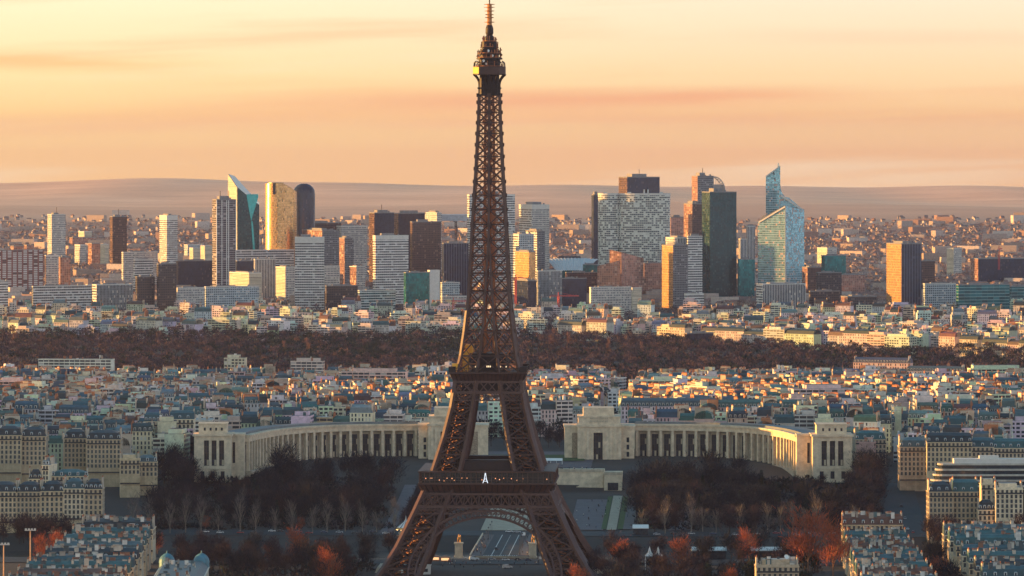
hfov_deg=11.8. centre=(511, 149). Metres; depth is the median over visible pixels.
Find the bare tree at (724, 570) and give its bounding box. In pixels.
[715,559,746,575]
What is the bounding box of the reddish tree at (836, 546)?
[814,513,859,575]
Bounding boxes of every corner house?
[84,475,104,519]
[897,434,925,490]
[979,561,1023,575]
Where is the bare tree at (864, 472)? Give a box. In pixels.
[850,469,872,492]
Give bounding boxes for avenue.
[883,483,925,534]
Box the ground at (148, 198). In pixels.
[0,178,1023,575]
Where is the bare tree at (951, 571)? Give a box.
[935,557,962,575]
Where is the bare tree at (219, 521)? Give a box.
[208,507,226,530]
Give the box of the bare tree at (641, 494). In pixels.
[631,482,658,512]
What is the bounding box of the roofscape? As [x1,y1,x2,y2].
[0,361,1023,436]
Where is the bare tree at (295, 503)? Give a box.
[280,493,303,517]
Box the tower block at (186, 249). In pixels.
[184,244,203,255]
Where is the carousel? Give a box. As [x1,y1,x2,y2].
[396,517,406,536]
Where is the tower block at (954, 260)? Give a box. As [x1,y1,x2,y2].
[946,247,961,274]
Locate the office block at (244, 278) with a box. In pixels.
[229,271,260,297]
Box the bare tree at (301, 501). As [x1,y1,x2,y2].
[292,494,318,524]
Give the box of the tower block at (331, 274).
[324,264,339,290]
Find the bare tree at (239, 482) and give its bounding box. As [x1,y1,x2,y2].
[234,478,246,489]
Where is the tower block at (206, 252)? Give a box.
[200,245,211,259]
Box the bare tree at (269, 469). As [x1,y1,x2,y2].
[253,458,279,478]
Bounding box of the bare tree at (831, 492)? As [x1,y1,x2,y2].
[820,478,849,516]
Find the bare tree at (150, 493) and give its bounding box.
[138,479,173,525]
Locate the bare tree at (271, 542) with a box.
[263,540,285,562]
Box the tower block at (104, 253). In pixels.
[100,244,108,263]
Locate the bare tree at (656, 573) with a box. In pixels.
[643,567,659,575]
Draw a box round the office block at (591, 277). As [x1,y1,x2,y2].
[565,270,596,292]
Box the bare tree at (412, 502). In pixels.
[405,497,414,507]
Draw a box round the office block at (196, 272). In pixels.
[176,259,211,286]
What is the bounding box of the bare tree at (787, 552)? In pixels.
[767,547,801,562]
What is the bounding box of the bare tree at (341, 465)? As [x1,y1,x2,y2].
[335,449,359,480]
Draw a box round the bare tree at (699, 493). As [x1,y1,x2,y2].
[685,485,709,502]
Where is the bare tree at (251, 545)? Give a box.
[236,539,262,556]
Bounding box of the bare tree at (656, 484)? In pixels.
[644,478,666,507]
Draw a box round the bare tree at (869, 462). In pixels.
[853,455,884,473]
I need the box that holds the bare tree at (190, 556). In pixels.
[179,542,205,559]
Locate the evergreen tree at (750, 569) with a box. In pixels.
[741,557,754,575]
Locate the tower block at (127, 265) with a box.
[121,251,157,284]
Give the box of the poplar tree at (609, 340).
[604,336,612,350]
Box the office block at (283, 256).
[236,249,293,265]
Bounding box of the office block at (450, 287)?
[440,281,459,295]
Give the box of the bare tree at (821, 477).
[817,474,827,484]
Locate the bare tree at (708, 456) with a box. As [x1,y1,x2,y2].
[695,446,727,477]
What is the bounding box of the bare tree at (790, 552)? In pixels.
[780,547,795,556]
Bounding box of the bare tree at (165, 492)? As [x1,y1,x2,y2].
[155,486,172,517]
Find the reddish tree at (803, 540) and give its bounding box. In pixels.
[773,501,835,572]
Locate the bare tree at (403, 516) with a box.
[398,510,409,523]
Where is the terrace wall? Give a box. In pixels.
[556,468,622,490]
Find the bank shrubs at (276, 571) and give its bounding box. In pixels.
[209,556,824,575]
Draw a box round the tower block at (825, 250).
[817,246,836,262]
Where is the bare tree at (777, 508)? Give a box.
[771,500,796,528]
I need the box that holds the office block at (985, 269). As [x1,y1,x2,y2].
[970,257,1023,281]
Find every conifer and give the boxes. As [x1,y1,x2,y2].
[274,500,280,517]
[756,470,765,487]
[803,493,809,512]
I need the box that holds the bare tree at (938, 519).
[921,513,949,541]
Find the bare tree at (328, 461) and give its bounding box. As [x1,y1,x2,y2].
[310,451,339,487]
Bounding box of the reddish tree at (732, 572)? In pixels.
[719,567,738,575]
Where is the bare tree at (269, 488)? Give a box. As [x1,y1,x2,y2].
[252,484,279,512]
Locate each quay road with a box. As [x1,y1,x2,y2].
[0,557,930,564]
[8,530,925,536]
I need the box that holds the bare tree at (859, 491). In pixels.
[845,480,870,508]
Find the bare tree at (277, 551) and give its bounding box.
[265,541,286,567]
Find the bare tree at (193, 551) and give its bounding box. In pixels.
[185,545,207,558]
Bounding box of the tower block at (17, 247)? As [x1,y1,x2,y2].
[11,245,23,249]
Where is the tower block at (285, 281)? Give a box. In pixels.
[276,265,294,299]
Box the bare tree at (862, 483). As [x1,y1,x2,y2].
[845,467,874,501]
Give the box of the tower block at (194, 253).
[189,248,200,258]
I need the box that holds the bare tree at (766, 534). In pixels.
[746,523,775,559]
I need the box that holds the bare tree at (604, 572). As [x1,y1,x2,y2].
[592,559,619,575]
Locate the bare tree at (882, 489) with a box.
[870,476,890,504]
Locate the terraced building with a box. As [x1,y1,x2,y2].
[930,455,1023,520]
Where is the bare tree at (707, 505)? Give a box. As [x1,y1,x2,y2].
[692,493,723,526]
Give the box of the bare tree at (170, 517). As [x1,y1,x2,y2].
[162,494,179,532]
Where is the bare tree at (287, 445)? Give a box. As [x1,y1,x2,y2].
[266,439,300,471]
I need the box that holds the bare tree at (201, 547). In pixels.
[192,542,210,553]
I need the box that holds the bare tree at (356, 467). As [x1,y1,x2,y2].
[344,451,374,478]
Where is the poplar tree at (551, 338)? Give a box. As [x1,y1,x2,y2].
[548,327,556,342]
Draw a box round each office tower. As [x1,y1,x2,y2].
[47,207,65,256]
[110,209,126,263]
[159,214,177,262]
[212,191,235,285]
[228,174,258,249]
[265,182,296,266]
[294,184,314,236]
[295,234,323,309]
[302,228,338,265]
[315,221,340,229]
[336,224,366,275]
[339,236,353,283]
[369,204,393,281]
[373,233,408,303]
[394,210,424,271]
[403,270,439,309]
[410,219,440,288]
[425,211,441,271]
[442,241,468,295]
[467,191,514,285]
[509,232,533,294]
[515,250,535,279]
[517,278,536,307]
[519,202,549,268]
[525,229,544,279]
[536,269,561,307]
[562,276,586,307]
[583,262,597,271]
[591,192,597,263]
[598,190,669,264]
[619,174,659,192]
[644,261,661,290]
[662,243,687,307]
[665,235,686,244]
[670,215,683,236]
[684,201,701,236]
[687,234,702,292]
[692,168,725,202]
[702,188,735,296]
[737,257,754,297]
[739,237,746,258]
[746,224,754,258]
[758,163,803,282]
[886,241,921,305]
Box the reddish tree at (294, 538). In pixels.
[283,522,309,551]
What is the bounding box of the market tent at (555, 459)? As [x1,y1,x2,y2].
[546,458,562,462]
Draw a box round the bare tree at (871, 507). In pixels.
[862,502,885,513]
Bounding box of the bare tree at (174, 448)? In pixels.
[162,436,190,470]
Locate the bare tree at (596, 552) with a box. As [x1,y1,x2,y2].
[584,546,609,573]
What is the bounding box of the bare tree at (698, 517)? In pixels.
[690,506,708,530]
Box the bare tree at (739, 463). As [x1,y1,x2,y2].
[725,450,754,480]
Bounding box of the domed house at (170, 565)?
[154,550,209,575]
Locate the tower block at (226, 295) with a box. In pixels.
[204,284,258,307]
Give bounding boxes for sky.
[0,0,1023,186]
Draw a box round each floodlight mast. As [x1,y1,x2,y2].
[0,543,9,575]
[25,528,35,560]
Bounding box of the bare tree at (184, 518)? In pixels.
[177,492,191,531]
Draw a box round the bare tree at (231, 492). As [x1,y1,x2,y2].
[219,480,249,525]
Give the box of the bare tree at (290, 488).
[278,480,300,495]
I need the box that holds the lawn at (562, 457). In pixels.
[488,454,583,460]
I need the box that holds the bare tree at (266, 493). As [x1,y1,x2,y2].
[248,483,282,521]
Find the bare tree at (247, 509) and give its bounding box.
[231,496,251,517]
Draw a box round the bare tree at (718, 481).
[706,456,728,495]
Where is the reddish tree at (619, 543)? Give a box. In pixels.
[607,534,630,562]
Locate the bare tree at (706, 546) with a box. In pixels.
[691,533,721,564]
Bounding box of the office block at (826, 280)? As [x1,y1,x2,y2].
[816,270,841,294]
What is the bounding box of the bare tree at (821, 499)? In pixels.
[806,491,832,518]
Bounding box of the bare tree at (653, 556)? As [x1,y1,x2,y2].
[644,548,661,571]
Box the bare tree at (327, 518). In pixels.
[316,495,336,531]
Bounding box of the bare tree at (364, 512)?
[354,501,369,531]
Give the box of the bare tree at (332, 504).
[317,491,340,513]
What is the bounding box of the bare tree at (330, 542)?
[321,537,336,550]
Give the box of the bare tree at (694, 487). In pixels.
[684,481,705,503]
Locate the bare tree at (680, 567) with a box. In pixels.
[667,556,694,575]
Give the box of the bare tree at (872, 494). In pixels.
[860,481,885,500]
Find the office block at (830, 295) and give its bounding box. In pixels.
[809,289,839,305]
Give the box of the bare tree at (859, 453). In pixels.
[844,446,882,472]
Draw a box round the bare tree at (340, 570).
[326,560,350,575]
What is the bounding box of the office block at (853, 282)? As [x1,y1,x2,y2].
[842,273,864,292]
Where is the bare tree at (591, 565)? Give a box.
[587,560,597,575]
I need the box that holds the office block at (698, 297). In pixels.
[684,292,703,305]
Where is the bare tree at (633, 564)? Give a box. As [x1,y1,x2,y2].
[624,554,644,574]
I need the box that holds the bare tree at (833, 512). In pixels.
[815,500,845,527]
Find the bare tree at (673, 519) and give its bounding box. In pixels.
[666,503,688,531]
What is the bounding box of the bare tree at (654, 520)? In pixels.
[642,504,666,531]
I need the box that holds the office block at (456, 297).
[440,295,466,303]
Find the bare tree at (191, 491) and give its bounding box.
[176,481,207,516]
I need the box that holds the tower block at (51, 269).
[45,254,58,284]
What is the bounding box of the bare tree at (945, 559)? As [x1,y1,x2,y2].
[934,553,951,568]
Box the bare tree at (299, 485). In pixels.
[292,477,325,498]
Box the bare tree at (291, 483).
[278,475,300,492]
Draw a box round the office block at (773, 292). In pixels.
[756,282,805,308]
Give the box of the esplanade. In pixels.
[488,451,592,467]
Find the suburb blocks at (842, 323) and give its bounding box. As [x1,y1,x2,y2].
[0,295,1023,359]
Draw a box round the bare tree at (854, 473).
[843,464,872,485]
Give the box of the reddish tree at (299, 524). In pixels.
[297,518,306,529]
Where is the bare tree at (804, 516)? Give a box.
[798,505,807,530]
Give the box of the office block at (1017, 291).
[1010,285,1023,300]
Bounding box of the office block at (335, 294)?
[325,284,357,310]
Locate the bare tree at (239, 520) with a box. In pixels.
[232,485,251,530]
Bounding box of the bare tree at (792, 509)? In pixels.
[786,502,801,532]
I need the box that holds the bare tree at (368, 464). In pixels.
[352,450,380,478]
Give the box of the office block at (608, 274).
[597,260,619,286]
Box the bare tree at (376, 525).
[368,510,385,531]
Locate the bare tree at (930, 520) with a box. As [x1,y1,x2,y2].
[920,510,942,539]
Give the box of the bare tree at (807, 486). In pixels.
[789,474,821,507]
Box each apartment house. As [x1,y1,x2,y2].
[0,375,63,381]
[0,408,15,419]
[2,402,13,409]
[4,413,19,423]
[4,420,26,426]
[10,405,24,413]
[14,398,40,413]
[14,417,29,426]
[15,410,35,421]
[24,411,40,420]
[30,421,43,427]
[38,355,114,370]
[38,404,58,423]
[43,422,58,434]
[48,431,63,469]
[53,417,64,423]
[53,420,67,425]
[54,411,72,418]
[58,400,90,415]
[58,428,71,434]
[59,418,82,426]
[59,423,74,428]
[63,427,81,468]
[68,415,86,422]
[75,422,98,432]
[83,422,104,429]
[85,412,108,425]
[91,405,98,415]
[102,416,126,427]
[105,413,122,419]
[110,411,136,423]
[111,402,134,411]
[112,405,127,413]
[116,421,132,453]
[122,433,131,453]
[132,421,152,457]
[135,397,148,414]
[138,415,143,422]
[143,422,154,436]
[146,407,169,415]
[148,404,162,408]
[152,431,164,467]
[157,415,176,432]
[164,406,179,409]
[164,427,189,477]
[182,402,201,417]
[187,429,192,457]
[193,397,205,411]
[195,414,214,431]
[196,410,221,421]
[217,407,232,415]
[220,415,240,430]
[224,354,246,370]
[233,408,239,414]
[240,409,262,415]
[241,410,258,428]
[255,415,273,426]
[258,413,275,424]
[260,409,272,415]
[263,404,282,416]
[275,414,292,424]
[290,357,324,372]
[291,409,313,423]
[298,410,318,422]
[304,407,319,413]
[317,411,332,422]
[333,412,349,421]
[341,367,407,378]
[342,387,374,393]
[349,401,375,421]
[384,407,404,420]
[405,413,421,421]
[407,405,429,421]
[414,399,429,408]
[533,372,565,380]
[608,387,619,413]
[621,395,716,422]
[628,414,642,448]
[629,375,752,383]
[642,413,655,420]
[655,405,678,421]
[674,404,690,412]
[679,410,694,421]
[694,406,714,421]
[717,395,810,413]
[726,408,747,422]
[747,410,756,423]
[756,403,772,418]
[756,415,774,424]
[757,416,773,424]
[773,407,780,413]
[773,410,794,426]
[786,368,831,374]
[787,383,854,394]
[795,400,814,409]
[795,409,815,429]
[815,414,833,421]
[827,405,844,421]
[845,405,863,426]
[847,422,863,460]
[853,355,912,369]
[853,410,880,427]
[856,437,875,456]
[861,403,873,413]
[863,427,878,430]
[873,411,895,445]
[875,411,891,452]
[888,402,901,413]
[889,405,907,433]
[893,431,905,462]
[901,407,915,430]
[902,422,911,431]
[907,364,964,373]
[908,407,932,425]
[908,427,921,436]
[912,420,931,430]
[920,405,931,409]
[920,412,942,422]
[921,423,941,435]
[932,417,948,427]
[938,393,980,402]
[940,400,952,416]
[943,411,967,426]
[943,422,962,431]
[953,401,971,410]
[954,408,973,425]
[961,422,983,433]
[967,364,1023,372]
[967,408,987,425]
[972,402,987,409]
[972,427,992,436]
[977,409,998,425]
[982,419,1010,437]
[984,422,1005,437]
[988,422,1007,437]
[993,418,1012,435]
[999,409,1009,418]
[1001,406,1012,413]
[1012,406,1023,411]
[1012,416,1023,437]
[1013,409,1023,419]
[1017,402,1023,408]
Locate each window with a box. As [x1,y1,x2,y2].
[315,436,316,457]
[324,435,325,457]
[332,435,335,456]
[342,434,345,456]
[352,434,356,454]
[363,434,367,455]
[374,434,379,455]
[385,434,390,455]
[396,434,401,455]
[407,434,412,455]
[640,434,645,455]
[652,434,657,455]
[664,434,669,455]
[676,434,681,455]
[688,434,693,455]
[700,434,705,456]
[712,435,715,455]
[723,435,725,457]
[733,435,734,457]
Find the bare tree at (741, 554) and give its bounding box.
[727,539,756,561]
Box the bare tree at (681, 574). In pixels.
[658,569,687,575]
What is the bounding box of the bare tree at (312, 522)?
[304,506,321,531]
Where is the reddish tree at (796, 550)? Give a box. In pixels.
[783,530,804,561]
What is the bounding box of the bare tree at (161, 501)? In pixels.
[149,488,183,527]
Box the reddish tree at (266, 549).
[261,543,272,556]
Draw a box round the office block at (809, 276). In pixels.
[802,265,821,292]
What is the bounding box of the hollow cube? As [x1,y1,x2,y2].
[425,214,466,240]
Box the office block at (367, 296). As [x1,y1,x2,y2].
[358,289,395,311]
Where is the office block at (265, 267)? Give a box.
[254,257,275,298]
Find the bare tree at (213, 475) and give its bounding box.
[207,470,220,480]
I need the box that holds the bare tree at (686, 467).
[668,450,705,488]
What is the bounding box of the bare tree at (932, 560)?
[927,554,939,570]
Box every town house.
[0,423,22,483]
[0,478,17,532]
[8,570,122,575]
[16,478,41,531]
[17,563,126,575]
[22,424,48,482]
[27,556,131,575]
[28,466,41,482]
[36,551,135,575]
[40,478,63,532]
[41,455,57,482]
[45,543,139,575]
[51,466,88,482]
[55,537,143,575]
[63,426,86,470]
[63,475,84,523]
[64,529,147,575]
[72,523,151,570]
[82,514,155,562]
[86,427,122,486]
[119,451,139,497]
[137,452,157,494]
[144,409,160,432]
[170,407,195,432]
[754,554,799,575]
[840,511,903,562]
[843,526,905,568]
[844,534,909,574]
[847,537,914,575]
[849,544,918,575]
[851,549,922,575]
[852,427,886,466]
[854,557,927,575]
[857,563,932,575]
[860,570,936,575]
[926,429,971,489]
[926,478,953,543]
[942,520,1023,559]
[947,525,1023,563]
[952,476,978,523]
[953,530,1023,573]
[959,540,1023,575]
[966,547,1023,575]
[972,435,993,457]
[972,555,1023,575]
[976,496,994,523]
[979,475,995,502]
[993,435,1023,457]
[993,480,1023,523]
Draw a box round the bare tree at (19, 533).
[9,520,27,543]
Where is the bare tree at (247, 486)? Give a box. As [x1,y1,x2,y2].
[240,484,251,494]
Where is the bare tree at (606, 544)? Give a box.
[597,528,630,559]
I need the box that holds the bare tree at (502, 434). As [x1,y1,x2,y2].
[498,427,504,439]
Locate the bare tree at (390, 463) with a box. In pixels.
[371,449,406,486]
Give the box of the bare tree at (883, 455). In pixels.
[862,448,891,472]
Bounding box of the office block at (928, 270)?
[922,259,934,288]
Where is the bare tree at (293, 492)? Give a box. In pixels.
[276,486,300,511]
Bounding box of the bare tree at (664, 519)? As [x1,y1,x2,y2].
[656,491,672,532]
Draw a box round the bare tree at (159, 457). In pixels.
[151,445,174,480]
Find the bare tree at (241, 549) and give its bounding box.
[236,543,264,574]
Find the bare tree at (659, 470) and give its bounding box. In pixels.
[642,456,672,488]
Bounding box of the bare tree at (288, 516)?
[283,497,301,529]
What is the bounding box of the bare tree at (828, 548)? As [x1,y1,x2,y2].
[820,539,836,560]
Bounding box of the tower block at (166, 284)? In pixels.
[157,262,176,310]
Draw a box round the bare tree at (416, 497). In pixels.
[406,490,419,502]
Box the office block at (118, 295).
[92,283,132,311]
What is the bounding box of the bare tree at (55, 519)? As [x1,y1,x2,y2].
[47,512,63,534]
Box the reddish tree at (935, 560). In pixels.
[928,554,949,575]
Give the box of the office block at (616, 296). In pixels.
[589,285,630,312]
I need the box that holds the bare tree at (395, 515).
[386,491,403,532]
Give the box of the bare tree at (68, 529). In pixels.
[55,520,78,537]
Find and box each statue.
[454,534,462,557]
[528,535,536,557]
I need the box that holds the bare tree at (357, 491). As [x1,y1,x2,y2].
[346,484,373,512]
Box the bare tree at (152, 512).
[142,494,157,518]
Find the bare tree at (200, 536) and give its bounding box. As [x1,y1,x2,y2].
[189,529,216,550]
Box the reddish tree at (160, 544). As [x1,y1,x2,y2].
[156,534,165,553]
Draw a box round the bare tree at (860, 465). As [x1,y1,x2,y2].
[849,455,876,478]
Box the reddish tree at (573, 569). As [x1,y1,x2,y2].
[566,562,589,575]
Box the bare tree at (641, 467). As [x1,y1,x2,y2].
[635,458,652,477]
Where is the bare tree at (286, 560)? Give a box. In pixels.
[272,546,303,575]
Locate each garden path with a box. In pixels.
[379,485,416,532]
[623,496,635,528]
[669,501,692,529]
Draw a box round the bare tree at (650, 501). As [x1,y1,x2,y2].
[637,491,663,520]
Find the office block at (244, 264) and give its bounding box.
[236,259,253,270]
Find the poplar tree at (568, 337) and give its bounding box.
[565,331,574,345]
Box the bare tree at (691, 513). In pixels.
[682,491,701,531]
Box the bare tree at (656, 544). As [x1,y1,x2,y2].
[644,534,667,551]
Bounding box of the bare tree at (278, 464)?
[264,451,301,480]
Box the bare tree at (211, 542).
[198,534,224,563]
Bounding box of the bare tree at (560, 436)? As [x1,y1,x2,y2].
[552,430,563,446]
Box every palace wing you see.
[193,406,488,482]
[563,406,853,482]
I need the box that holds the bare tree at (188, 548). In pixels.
[177,544,200,554]
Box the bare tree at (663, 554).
[647,550,677,572]
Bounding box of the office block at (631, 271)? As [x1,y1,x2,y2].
[610,250,643,293]
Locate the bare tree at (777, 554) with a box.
[757,547,787,557]
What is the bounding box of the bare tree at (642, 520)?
[634,508,648,524]
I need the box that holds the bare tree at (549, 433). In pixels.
[541,426,555,447]
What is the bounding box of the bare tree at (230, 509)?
[217,493,250,527]
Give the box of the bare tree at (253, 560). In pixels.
[239,544,272,574]
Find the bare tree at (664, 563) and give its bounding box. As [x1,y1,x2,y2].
[650,555,675,575]
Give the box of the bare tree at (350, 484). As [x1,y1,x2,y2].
[337,480,368,513]
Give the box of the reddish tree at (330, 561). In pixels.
[313,543,344,575]
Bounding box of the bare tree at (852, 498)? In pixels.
[840,489,864,512]
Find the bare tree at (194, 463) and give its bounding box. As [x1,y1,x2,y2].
[183,451,202,479]
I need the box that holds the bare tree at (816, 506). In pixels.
[808,490,826,531]
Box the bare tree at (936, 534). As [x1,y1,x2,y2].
[923,522,945,543]
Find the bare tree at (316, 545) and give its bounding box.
[305,539,333,563]
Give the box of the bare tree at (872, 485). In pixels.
[863,477,881,501]
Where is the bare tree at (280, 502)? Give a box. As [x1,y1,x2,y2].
[266,487,291,513]
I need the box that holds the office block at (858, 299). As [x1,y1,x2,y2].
[841,294,876,310]
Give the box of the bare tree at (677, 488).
[664,480,690,500]
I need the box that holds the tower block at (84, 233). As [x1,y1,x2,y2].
[78,231,91,236]
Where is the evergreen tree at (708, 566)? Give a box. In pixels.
[699,563,714,575]
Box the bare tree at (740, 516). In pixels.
[734,503,746,530]
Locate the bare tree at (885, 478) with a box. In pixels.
[867,470,892,502]
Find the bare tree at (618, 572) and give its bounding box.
[606,559,631,575]
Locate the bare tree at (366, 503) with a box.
[353,489,382,522]
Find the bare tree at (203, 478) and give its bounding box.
[197,475,208,483]
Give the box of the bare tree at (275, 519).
[267,507,280,530]
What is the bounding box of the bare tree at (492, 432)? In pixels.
[488,426,499,440]
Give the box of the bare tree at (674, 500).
[660,489,686,517]
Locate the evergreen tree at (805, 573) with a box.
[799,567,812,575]
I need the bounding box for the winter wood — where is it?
[0,323,1023,388]
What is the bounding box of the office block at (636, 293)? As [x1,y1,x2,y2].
[631,287,641,313]
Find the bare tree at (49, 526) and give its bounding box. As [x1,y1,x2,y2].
[40,519,53,541]
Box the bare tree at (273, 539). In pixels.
[261,535,280,558]
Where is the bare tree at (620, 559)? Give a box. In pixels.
[614,555,635,568]
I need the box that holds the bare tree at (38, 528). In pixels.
[23,512,49,543]
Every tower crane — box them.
[445,297,480,308]
[512,274,520,303]
[550,292,578,306]
[997,246,1001,269]
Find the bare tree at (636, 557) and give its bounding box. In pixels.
[615,548,646,568]
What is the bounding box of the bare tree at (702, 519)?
[694,505,709,531]
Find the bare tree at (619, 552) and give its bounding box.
[607,540,631,561]
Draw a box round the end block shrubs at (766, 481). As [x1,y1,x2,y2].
[175,474,883,514]
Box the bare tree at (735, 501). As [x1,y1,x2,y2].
[725,494,751,517]
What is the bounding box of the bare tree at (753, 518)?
[741,503,766,530]
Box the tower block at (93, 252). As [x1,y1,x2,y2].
[88,243,99,264]
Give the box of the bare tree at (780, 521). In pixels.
[772,502,788,531]
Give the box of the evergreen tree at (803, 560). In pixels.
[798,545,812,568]
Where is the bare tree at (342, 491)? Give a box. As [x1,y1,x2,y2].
[331,484,352,509]
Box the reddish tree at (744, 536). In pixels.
[733,522,761,560]
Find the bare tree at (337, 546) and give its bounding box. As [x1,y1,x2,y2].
[320,542,344,570]
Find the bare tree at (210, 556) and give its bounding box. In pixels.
[204,546,219,570]
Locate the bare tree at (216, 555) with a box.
[206,535,233,572]
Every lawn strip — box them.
[601,496,612,528]
[617,496,627,528]
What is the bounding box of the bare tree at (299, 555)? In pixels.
[283,542,304,570]
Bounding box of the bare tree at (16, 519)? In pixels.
[7,511,24,529]
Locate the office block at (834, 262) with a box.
[821,254,845,273]
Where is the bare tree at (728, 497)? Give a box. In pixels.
[722,482,745,510]
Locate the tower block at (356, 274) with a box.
[349,265,365,289]
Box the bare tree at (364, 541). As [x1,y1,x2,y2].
[352,529,380,551]
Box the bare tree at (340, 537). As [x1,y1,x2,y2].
[328,533,350,546]
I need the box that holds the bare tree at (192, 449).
[190,434,193,457]
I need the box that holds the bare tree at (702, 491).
[689,484,714,501]
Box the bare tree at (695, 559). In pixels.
[681,551,702,571]
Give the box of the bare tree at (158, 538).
[156,528,165,547]
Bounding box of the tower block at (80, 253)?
[74,244,85,264]
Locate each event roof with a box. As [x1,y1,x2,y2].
[632,525,648,534]
[691,547,726,558]
[750,547,783,558]
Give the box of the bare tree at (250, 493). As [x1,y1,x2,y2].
[226,487,257,516]
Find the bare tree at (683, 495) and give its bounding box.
[663,482,696,522]
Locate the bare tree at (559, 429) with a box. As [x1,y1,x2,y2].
[554,424,563,438]
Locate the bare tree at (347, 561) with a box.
[329,545,357,573]
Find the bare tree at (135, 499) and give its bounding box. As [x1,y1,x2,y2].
[123,490,142,517]
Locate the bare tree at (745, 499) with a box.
[730,485,763,519]
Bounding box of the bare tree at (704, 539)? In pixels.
[691,534,716,553]
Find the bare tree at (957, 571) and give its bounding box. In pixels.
[942,566,965,575]
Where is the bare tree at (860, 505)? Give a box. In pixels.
[852,496,879,512]
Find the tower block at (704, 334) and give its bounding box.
[684,330,713,346]
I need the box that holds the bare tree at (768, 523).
[761,502,775,529]
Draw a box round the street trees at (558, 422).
[476,385,627,432]
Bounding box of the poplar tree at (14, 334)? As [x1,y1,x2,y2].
[10,327,19,343]
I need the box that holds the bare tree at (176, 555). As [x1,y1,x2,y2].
[171,541,194,559]
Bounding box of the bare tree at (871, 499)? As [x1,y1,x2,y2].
[857,491,883,512]
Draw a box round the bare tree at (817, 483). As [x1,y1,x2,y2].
[813,478,824,489]
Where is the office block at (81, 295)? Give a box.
[32,283,91,309]
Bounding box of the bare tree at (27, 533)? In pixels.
[20,518,42,543]
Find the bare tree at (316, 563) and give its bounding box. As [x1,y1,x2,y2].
[311,553,329,570]
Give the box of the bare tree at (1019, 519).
[1009,512,1023,523]
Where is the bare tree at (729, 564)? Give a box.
[714,559,738,575]
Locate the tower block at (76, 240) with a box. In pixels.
[69,237,95,245]
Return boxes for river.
[0,551,928,559]
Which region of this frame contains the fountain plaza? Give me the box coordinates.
[573,499,606,529]
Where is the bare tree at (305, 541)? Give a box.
[292,538,312,566]
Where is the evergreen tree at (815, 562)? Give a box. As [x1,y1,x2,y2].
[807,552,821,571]
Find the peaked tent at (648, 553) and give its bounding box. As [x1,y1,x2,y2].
[645,547,652,569]
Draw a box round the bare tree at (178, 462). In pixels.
[171,456,198,487]
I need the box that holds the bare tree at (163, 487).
[145,484,174,503]
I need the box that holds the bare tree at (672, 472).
[651,456,686,482]
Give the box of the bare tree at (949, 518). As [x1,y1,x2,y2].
[942,513,955,522]
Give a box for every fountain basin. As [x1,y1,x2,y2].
[481,508,532,529]
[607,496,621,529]
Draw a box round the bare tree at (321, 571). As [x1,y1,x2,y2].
[310,557,330,575]
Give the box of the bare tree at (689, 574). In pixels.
[676,563,699,575]
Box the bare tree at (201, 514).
[192,489,211,530]
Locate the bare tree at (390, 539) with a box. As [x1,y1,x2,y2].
[379,528,396,552]
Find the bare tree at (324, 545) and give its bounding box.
[315,541,336,560]
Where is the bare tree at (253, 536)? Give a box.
[242,530,266,549]
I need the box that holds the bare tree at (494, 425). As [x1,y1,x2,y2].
[489,420,501,432]
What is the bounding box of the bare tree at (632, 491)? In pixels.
[615,478,648,519]
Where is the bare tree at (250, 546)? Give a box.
[238,540,256,556]
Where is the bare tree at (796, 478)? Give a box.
[791,474,800,481]
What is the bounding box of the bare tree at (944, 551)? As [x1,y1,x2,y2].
[925,537,946,556]
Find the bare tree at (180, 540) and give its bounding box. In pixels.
[168,531,192,554]
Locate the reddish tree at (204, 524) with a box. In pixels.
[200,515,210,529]
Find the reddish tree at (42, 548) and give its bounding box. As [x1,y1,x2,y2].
[32,531,53,555]
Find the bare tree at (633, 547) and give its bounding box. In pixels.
[627,540,644,553]
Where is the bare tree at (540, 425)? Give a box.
[535,414,551,438]
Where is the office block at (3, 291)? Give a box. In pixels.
[0,279,7,311]
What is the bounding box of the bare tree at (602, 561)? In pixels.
[594,551,613,570]
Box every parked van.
[469,556,478,559]
[502,564,512,567]
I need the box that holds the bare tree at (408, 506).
[400,502,414,513]
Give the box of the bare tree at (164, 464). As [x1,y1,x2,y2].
[158,456,181,486]
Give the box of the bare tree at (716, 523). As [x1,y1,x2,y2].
[707,508,723,532]
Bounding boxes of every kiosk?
[401,564,431,573]
[432,555,440,560]
[441,555,449,561]
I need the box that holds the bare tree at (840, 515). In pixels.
[830,507,850,526]
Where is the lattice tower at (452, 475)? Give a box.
[375,0,610,575]
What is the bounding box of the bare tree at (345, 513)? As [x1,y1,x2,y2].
[336,492,351,531]
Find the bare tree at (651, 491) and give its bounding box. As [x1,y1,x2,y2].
[634,482,666,520]
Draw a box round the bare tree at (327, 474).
[306,457,338,487]
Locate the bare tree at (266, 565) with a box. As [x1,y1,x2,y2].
[256,553,277,575]
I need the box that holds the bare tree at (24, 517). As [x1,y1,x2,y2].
[12,511,34,542]
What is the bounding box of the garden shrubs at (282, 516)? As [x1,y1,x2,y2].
[150,470,883,530]
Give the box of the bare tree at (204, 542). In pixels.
[195,535,214,552]
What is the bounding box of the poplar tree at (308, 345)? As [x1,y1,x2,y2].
[304,337,312,350]
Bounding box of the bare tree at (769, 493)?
[759,481,780,517]
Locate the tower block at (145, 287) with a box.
[135,274,154,304]
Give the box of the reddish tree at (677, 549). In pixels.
[667,532,693,564]
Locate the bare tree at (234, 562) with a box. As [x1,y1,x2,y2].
[220,547,246,574]
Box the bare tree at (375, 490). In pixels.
[364,482,394,510]
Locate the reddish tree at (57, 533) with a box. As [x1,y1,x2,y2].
[49,527,63,546]
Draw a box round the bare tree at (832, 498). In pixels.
[813,488,845,521]
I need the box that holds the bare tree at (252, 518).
[248,498,264,533]
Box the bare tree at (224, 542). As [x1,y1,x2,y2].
[216,535,233,551]
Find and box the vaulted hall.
[549,256,597,277]

